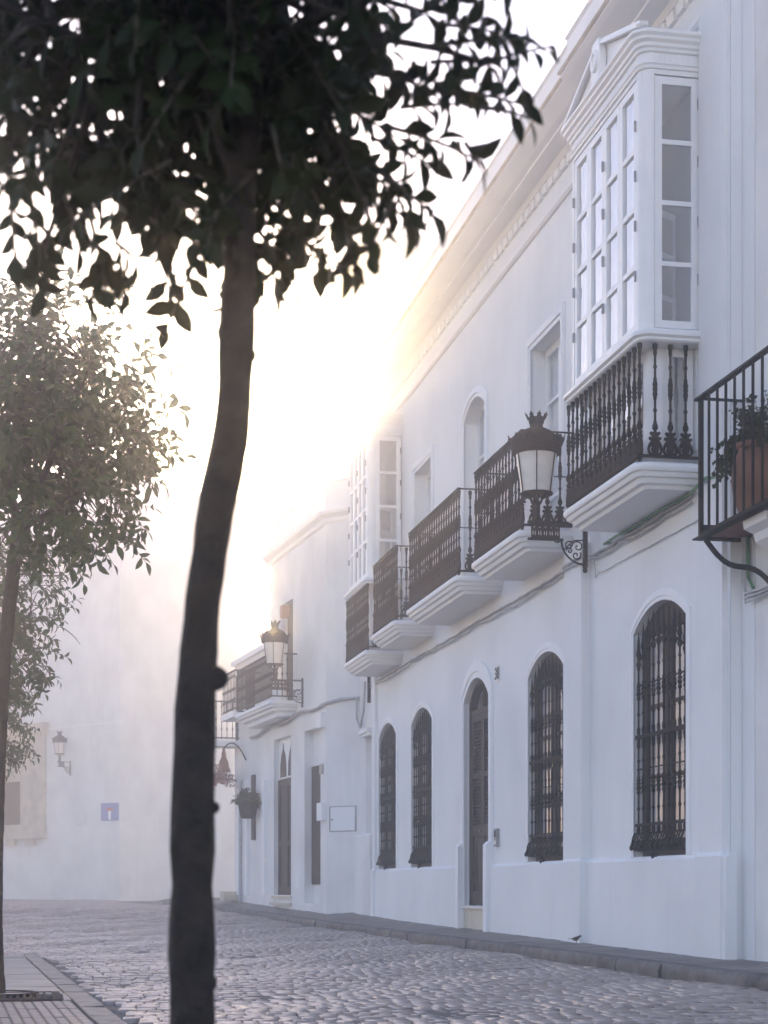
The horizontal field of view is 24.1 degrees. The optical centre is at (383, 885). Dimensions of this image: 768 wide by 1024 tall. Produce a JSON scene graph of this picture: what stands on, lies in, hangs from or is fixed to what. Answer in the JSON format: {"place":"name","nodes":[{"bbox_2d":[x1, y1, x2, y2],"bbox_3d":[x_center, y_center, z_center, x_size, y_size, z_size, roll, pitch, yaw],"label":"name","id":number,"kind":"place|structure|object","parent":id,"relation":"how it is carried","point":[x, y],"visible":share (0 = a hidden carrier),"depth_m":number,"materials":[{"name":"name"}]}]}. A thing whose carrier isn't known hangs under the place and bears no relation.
{"place":"outdoors","nodes":[
{"label":"outdoors","id":0,"kind":"place"},
{"bbox_2d":[0,951,126,1023],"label":"footpath","id":1,"kind":"structure","parent":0,"point":[37,972],"depth_m":12.52,"materials":[{"name":"stone"}]},
{"bbox_2d":[0,996,51,998],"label":"tree pit","id":2,"kind":"object","parent":1,"relation":"on","point":[47,997],"depth_m":13.19,"materials":[{"name":"soil"}]},
{"bbox_2d":[0,990,61,1002],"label":"tree grate","id":3,"kind":"object","parent":1,"relation":"on","point":[56,996],"visible":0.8,"depth_m":13.16,"materials":[{"name":"black metal"}]},
{"bbox_2d":[0,242,197,993],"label":"orange tree","id":4,"kind":"object","parent":1,"relation":"on","point":[56,408],"visible":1,"depth_m":13.31,"materials":[{"name":"green plant"}]},
{"bbox_2d":[0,0,558,1023],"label":"orange tree","id":5,"kind":"object","parent":1,"relation":"on","point":[244,98],"visible":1,"depth_m":2.97,"materials":[{"name":"green plant"}]},
{"bbox_2d":[120,901,162,904],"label":"ground","id":6,"kind":"structure","parent":0,"point":[151,902],"depth_m":66.71,"materials":[{"name":"grey stone"}]},
{"bbox_2d":[0,477,266,900],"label":"house","id":7,"kind":"structure","parent":6,"relation":"on","point":[107,709],"depth_m":73.78,"materials":[{"name":"white paint"}]},
{"bbox_2d":[3,722,48,845],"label":"window frame","id":8,"kind":"structure","parent":7,"relation":"in","point":[25,794],"depth_m":76.04,"materials":[{"name":"beige stone"}]},
{"bbox_2d":[51,731,70,775],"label":"street lantern","id":9,"kind":"object","parent":7,"relation":"attached to","point":[59,740],"visible":1,"depth_m":73.71,"materials":[{"name":"metal"}]},
{"bbox_2d":[101,803,118,820],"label":"road sign","id":10,"kind":"object","parent":7,"relation":"attached to","point":[109,811],"visible":1,"depth_m":72.39,"materials":[{"name":"metal"}]},
{"bbox_2d":[235,474,359,913],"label":"house","id":11,"kind":"structure","parent":6,"relation":"on","point":[314,793],"depth_m":37.90,"materials":[{"name":"white paint"}]},
{"bbox_2d":[259,620,302,707],"bbox_3d":[-2.215,-4.714,38.203,0.908,1.830,0.687,0,0,13],"label":"street lantern","id":12,"kind":"object","parent":11,"relation":"attached to","point":[274,639],"visible":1,"depth_m":38.10,"materials":[{"name":"metal"}]},
{"bbox_2d":[278,737,290,894],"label":"door","id":13,"kind":"structure","parent":11,"relation":"in","point":[284,783],"depth_m":40.54,"materials":[{"name":"brown wood"}]},
{"bbox_2d":[280,605,291,617],"bbox_3d":[-2.150,-6.000,39.441,0.220,0.252,0.234,0,0,-17],"label":"sign box","id":14,"kind":"object","parent":11,"relation":"attached to","point":[285,610],"visible":1,"depth_m":39.33,"materials":[{"name":"white paint"}]},
{"bbox_2d":[288,603,292,700],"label":"balcony door","id":15,"kind":"structure","parent":11,"relation":"in","point":[290,620],"depth_m":40.14,"materials":[{"name":"brown wood"}]},
{"bbox_2d":[249,696,359,738],"bbox_3d":[-2.065,-3.642,39.468,0.520,0.278,7.789,0,0,-20],"label":"cable bundle","id":16,"kind":"object","parent":11,"relation":"attached to","point":[318,707],"visible":1,"depth_m":38.04,"materials":[{"name":"grey plastic"}]},
{"bbox_2d":[312,765,319,883],"bbox_3d":[-1.334,-1.271,37.666,0.035,2.499,1.338,0,0,-17],"label":"window","id":17,"kind":"structure","parent":11,"relation":"in","point":[315,770],"depth_m":37.97,"materials":[{"name":"brown wood"}]},
{"bbox_2d":[342,0,741,959],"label":"house","id":18,"kind":"structure","parent":6,"relation":"on","point":[560,758],"depth_m":21.19,"materials":[{"name":"white paint"}]},
{"bbox_2d":[355,681,365,728],"bbox_3d":[-0.463,-3.531,35.462,0.048,0.876,0.993,0,0,-11],"label":"cable","id":19,"kind":"object","parent":18,"relation":"attached to","point":[363,711],"visible":1,"depth_m":35.29,"materials":[{"name":"grey plastic"}]},
{"bbox_2d":[367,677,370,702],"bbox_3d":[-0.288,-3.865,34.605,0.065,0.700,0.065,0,0,11],"label":"pipe","id":20,"kind":"object","parent":18,"relation":"attached to","point":[368,690],"visible":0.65,"depth_m":34.57,"materials":[{"name":"metal"}]},
{"bbox_2d":[342,400,403,649],"bbox_3d":[-0.087,-6.433,32.718,1.040,4.665,2.250,0,0,-11],"label":"bay window","id":21,"kind":"structure","parent":18,"relation":"in","point":[369,436],"depth_m":32.04,"materials":[{"name":"white paint"}]},
{"bbox_2d":[385,725,395,868],"bbox_3d":[0.192,-1.645,33.090,0.061,2.670,1.600,0,0,-11],"label":"window","id":22,"kind":"structure","parent":18,"relation":"in","point":[389,866],"depth_m":33.57,"materials":[{"name":"brown wood"}]},
{"bbox_2d":[419,709,431,866],"bbox_3d":[0.760,-1.645,30.224,0.061,2.670,1.600,0,0,-11],"label":"window","id":23,"kind":"structure","parent":18,"relation":"in","point":[425,864],"depth_m":30.52,"materials":[{"name":"brown wood"}]},
{"bbox_2d":[426,470,430,569],"bbox_3d":[0.887,-5.675,30.118,0.078,2.690,1.300,0,0,-11],"label":"balcony door","id":24,"kind":"structure","parent":18,"relation":"in","point":[428,476],"depth_m":30.67,"materials":[{"name":"white paint"}]},
{"bbox_2d":[469,679,487,904],"bbox_3d":[1.470,-1.375,26.486,0.130,3.350,1.496,0,0,-11],"label":"door","id":25,"kind":"structure","parent":18,"relation":"in","point":[478,718],"depth_m":26.86,"materials":[{"name":"brown wood"}]},
{"bbox_2d":[477,406,483,574],"bbox_3d":[1.570,-5.765,26.675,0.078,2.870,1.280,0,0,-11],"label":"balcony door","id":26,"kind":"structure","parent":18,"relation":"in","point":[480,424],"depth_m":27.21,"materials":[{"name":"white paint"}]},
{"bbox_2d":[370,494,692,684],"bbox_3d":[1.322,-3.854,26.310,0.143,0.067,17.302,0,0,-11],"label":"cable","id":27,"kind":"object","parent":18,"relation":"attached to","point":[590,555],"visible":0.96,"depth_m":22.62,"materials":[{"name":"grey plastic"}]},
{"bbox_2d":[370,501,692,687],"bbox_3d":[1.322,-3.794,26.310,0.133,0.076,17.300,0,0,-11],"label":"cable","id":28,"kind":"object","parent":18,"relation":"attached to","point":[641,533],"visible":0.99,"depth_m":22.41,"materials":[{"name":"grey plastic"}]},
{"bbox_2d":[508,410,587,572],"bbox_3d":[1.856,-4.555,20.808,0.885,1.830,0.690,0,0,20],"label":"street lantern","id":29,"kind":"object","parent":18,"relation":"attached to","point":[536,446],"visible":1,"depth_m":20.71,"materials":[{"name":"metal"}]},
{"bbox_2d":[536,653,562,861],"bbox_3d":[2.191,-1.645,23.011,0.061,2.670,1.600,0,0,-11],"label":"window","id":30,"kind":"structure","parent":18,"relation":"in","point":[552,858],"depth_m":23.21,"materials":[{"name":"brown wood"}]},
{"bbox_2d":[545,337,559,527],"bbox_3d":[2.294,-5.675,23.021,0.078,2.690,1.370,0,0,-11],"label":"balcony door","id":31,"kind":"structure","parent":18,"relation":"in","point":[552,355],"depth_m":23.52,"materials":[{"name":"white paint"}]},
{"bbox_2d":[561,20,700,466],"bbox_3d":[2.675,-6.433,18.794,1.040,4.665,2.600,0,0,-11],"label":"bay window","id":32,"kind":"structure","parent":18,"relation":"in","point":[635,76],"depth_m":18.11,"materials":[{"name":"white paint"}]},
{"bbox_2d":[594,519,697,577],"bbox_3d":[2.837,-3.704,18.993,0.025,0.284,3.956,0,0,-11],"label":"cable","id":33,"kind":"object","parent":18,"relation":"attached to","point":[640,550],"visible":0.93,"depth_m":19.38,"materials":[{"name":"grey plastic"}]},
{"bbox_2d":[643,601,685,856],"bbox_3d":[3.010,-1.645,18.882,0.061,2.670,1.600,0,0,-11],"label":"window","id":34,"kind":"structure","parent":18,"relation":"in","point":[670,603],"depth_m":18.96,"materials":[{"name":"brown wood"}]},
{"bbox_2d":[599,476,754,588],"bbox_3d":[2.924,-3.337,18.641,0.204,1.208,4.212,0,0,-11],"label":"conduit","id":35,"kind":"object","parent":18,"relation":"attached to","point":[608,542],"visible":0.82,"depth_m":18.23,"materials":[{"name":"plastic"}]},
{"bbox_2d":[692,0,767,961],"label":"house","id":36,"kind":"structure","parent":6,"relation":"on","point":[751,522],"depth_m":16.63,"materials":[{"name":"white paint"}]},
{"bbox_2d":[731,440,767,512],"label":"flower pot","id":37,"kind":"object","parent":36,"relation":"on","point":[757,474],"visible":0.62,"depth_m":15.96,"materials":[{"name":"ceramic"}]},
{"bbox_2d":[710,390,767,488],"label":"potted plant","id":38,"kind":"object","parent":37,"relation":"in","point":[757,428],"visible":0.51,"depth_m":16.09,"materials":[{"name":"green plant"}]},
{"bbox_2d":[741,537,767,594],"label":"cable","id":39,"kind":"object","parent":36,"relation":"attached to","point":[745,592],"visible":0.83,"depth_m":16.77,"materials":[{"name":"white plastic"}]},
{"bbox_2d":[743,537,767,599],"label":"cable","id":40,"kind":"object","parent":36,"relation":"attached to","point":[754,594],"visible":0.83,"depth_m":16.79,"materials":[{"name":"white plastic"}]},
{"bbox_2d":[745,537,767,603],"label":"cable","id":41,"kind":"object","parent":36,"relation":"attached to","point":[763,594],"visible":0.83,"depth_m":16.77,"materials":[{"name":"white plastic"}]},
{"bbox_2d":[216,644,269,905],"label":"house","id":42,"kind":"structure","parent":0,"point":[252,770],"depth_m":43.21,"materials":[{"name":"paint"}]},
{"bbox_2d":[214,764,237,787],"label":"plant","id":43,"kind":"object","parent":42,"relation":"on","point":[219,777],"visible":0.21,"depth_m":44.52,"materials":[{"name":"red plant"}]},
{"bbox_2d":[217,742,245,772],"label":"bell lamp","id":44,"kind":"object","parent":42,"relation":"attached to","point":[223,765],"visible":1,"depth_m":43.71,"materials":[{"name":"metal"}]},
{"bbox_2d":[236,676,237,740],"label":"balcony door","id":45,"kind":"structure","parent":42,"relation":"in","point":[236,676],"depth_m":45.04,"materials":[{"name":"brown wood"}]},
{"bbox_2d":[239,780,242,902],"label":"drainpipe","id":46,"kind":"object","parent":42,"relation":"attached to","point":[240,854],"visible":0.86,"depth_m":44.28,"materials":[{"name":"grey metal"}]},
{"bbox_2d":[237,798,258,818],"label":"wall planter","id":47,"kind":"object","parent":42,"relation":"attached to","point":[247,811],"visible":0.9,"depth_m":42.40,"materials":[{"name":"black metal"}]},
{"bbox_2d":[231,787,260,805],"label":"plant","id":48,"kind":"object","parent":47,"relation":"in","point":[247,795],"visible":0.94,"depth_m":42.33,"materials":[{"name":"green plant"}]},
{"bbox_2d":[0,0,587,629],"label":"sky","id":49,"kind":"structure","parent":0,"point":[290,378],"materials":[{"name":"white"}]},
{"bbox_2d":[320,232,439,476],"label":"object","id":50,"kind":"structure","parent":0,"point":[359,321],"depth_m":42.63,"materials":[{"name":"white"}]},
{"bbox_2d":[3,899,767,1023],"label":"road","id":51,"kind":"structure","parent":0,"point":[111,956],"depth_m":15.61,"materials":[{"name":"stone"}]},
{"bbox_2d":[5,675,42,782],"bbox_3d":[-6.513,-1.500,27.939,2.428,4.639,2.393,0,0,-11],"label":"orange tree","id":52,"kind":"object","parent":51,"relation":"on","point":[12,721],"visible":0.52,"depth_m":28.04,"materials":[{"name":"green plant"}]},
{"bbox_2d":[0,528,89,717],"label":"orange tree","id":53,"kind":"object","parent":51,"relation":"on","point":[20,640],"visible":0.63,"depth_m":20.49,"materials":[{"name":"green plant"}]},
{"bbox_2d":[163,901,767,990],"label":"kerb","id":54,"kind":"structure","parent":51,"relation":"on","point":[678,971],"depth_m":19.06,"materials":[{"name":"stone"}]},
{"bbox_2d":[158,897,767,972],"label":"pavement","id":55,"kind":"structure","parent":0,"point":[737,964],"depth_m":23.43,"materials":[{"name":"grey concrete"}]},
{"bbox_2d":[569,935,581,942],"bbox_3d":[2.220,0.622,20.897,0.154,0.097,0.060,0,0,-11],"label":"sparrow","id":56,"kind":"object","parent":55,"relation":"on","point":[576,938],"visible":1,"depth_m":20.89}
]}

